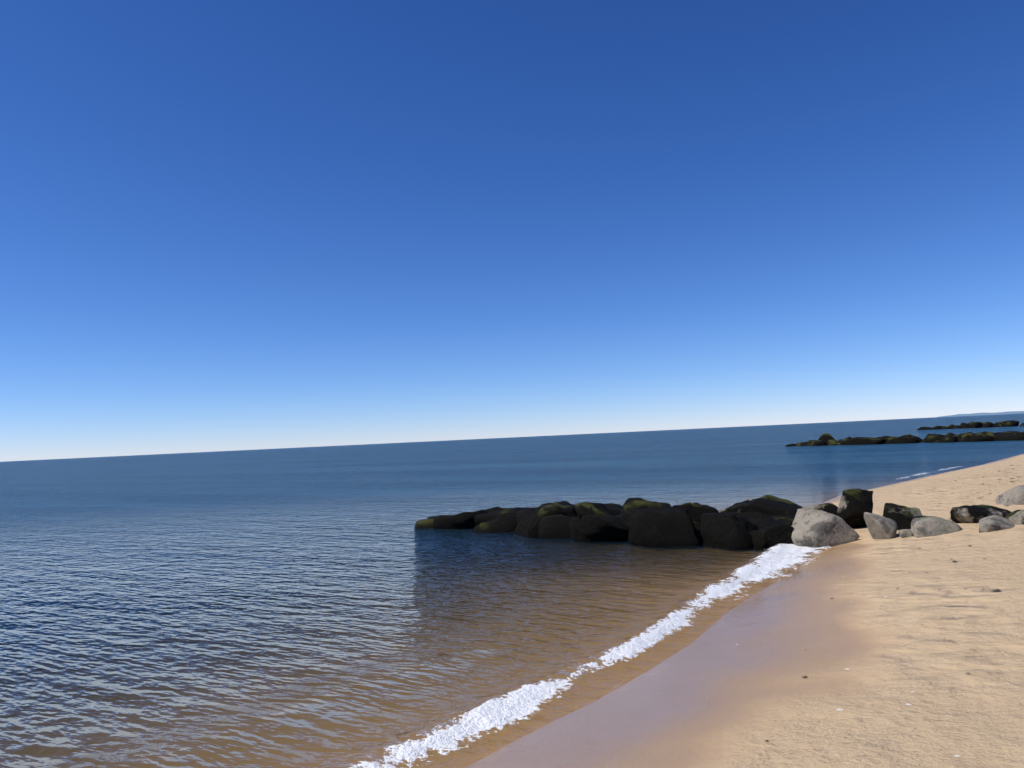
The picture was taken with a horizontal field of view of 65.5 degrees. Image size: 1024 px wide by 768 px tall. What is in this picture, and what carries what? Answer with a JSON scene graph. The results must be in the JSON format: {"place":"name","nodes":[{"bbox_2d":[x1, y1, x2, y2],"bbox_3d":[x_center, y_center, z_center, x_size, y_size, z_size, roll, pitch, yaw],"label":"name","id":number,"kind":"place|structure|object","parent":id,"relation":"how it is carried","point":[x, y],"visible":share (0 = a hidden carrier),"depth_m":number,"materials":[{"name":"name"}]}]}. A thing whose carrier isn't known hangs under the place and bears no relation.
{"place":"outdoors","nodes":[
{"label":"outdoors","id":0,"kind":"place"},
{"bbox_2d":[0,413,1023,767],"bbox_3d":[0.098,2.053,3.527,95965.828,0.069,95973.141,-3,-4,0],"label":"sea water","id":1,"kind":"structure","parent":0,"point":[316,607],"depth_m":10.54,"materials":[{"name":"blue liquid"}]},
{"bbox_2d":[349,544,830,767],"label":"foam","id":2,"kind":"object","parent":1,"relation":"on","point":[525,699],"visible":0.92,"depth_m":5.74,"materials":[{"name":"white"}]},
{"bbox_2d":[901,466,960,477],"bbox_3d":[16.220,2.997,28.985,1.460,0.046,19.903,-6,-5,42],"label":"foam","id":3,"kind":"object","parent":1,"relation":"on","point":[935,471],"visible":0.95,"depth_m":26.54,"materials":[{"name":"white"}]},
{"bbox_2d":[0,0,1023,461],"label":"sky","id":4,"kind":"structure","parent":0,"point":[226,225],"materials":[{"name":"blue"}]},
{"bbox_2d":[466,454,1023,767],"bbox_3d":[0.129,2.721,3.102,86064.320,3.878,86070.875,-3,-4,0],"label":"beach ground","id":5,"kind":"structure","parent":0,"point":[714,696],"depth_m":5.23,"materials":[{"name":"beige sand"}]},
{"bbox_2d":[414,485,1023,549],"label":"groyne","id":6,"kind":"object","parent":5,"relation":"on","point":[765,522],"visible":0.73,"depth_m":12.74,"materials":[{"name":"black stone"}]},
{"bbox_2d":[735,459,1005,756],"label":"wrack shells","id":7,"kind":"object","parent":5,"relation":"on","point":[910,691],"visible":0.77,"depth_m":4.52},
{"bbox_2d":[765,465,1020,741],"bbox_3d":[9.052,1.985,13.520,7.030,0.778,53.838,-5,-5,35],"label":"wrack seaweed","id":8,"kind":"object","parent":5,"relation":"on","point":[949,545],"visible":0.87,"depth_m":13.70,"materials":[{"name":"brown plant"}]},
{"bbox_2d":[786,431,1023,446],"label":"groyne","id":9,"kind":"object","parent":5,"relation":"on","point":[825,439],"visible":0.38,"depth_m":59.56,"materials":[{"name":"black stone"}]},
{"bbox_2d":[917,420,1023,429],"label":"groyne","id":10,"kind":"object","parent":5,"relation":"on","point":[1011,423],"visible":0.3,"depth_m":116.50,"materials":[{"name":"black stone"}]},
{"bbox_2d":[933,411,1023,417],"bbox_3d":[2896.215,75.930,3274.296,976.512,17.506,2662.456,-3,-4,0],"label":"coast","id":11,"kind":"structure","parent":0,"point":[997,413],"depth_m":4363.88,"materials":[{"name":"blue"}]}
]}

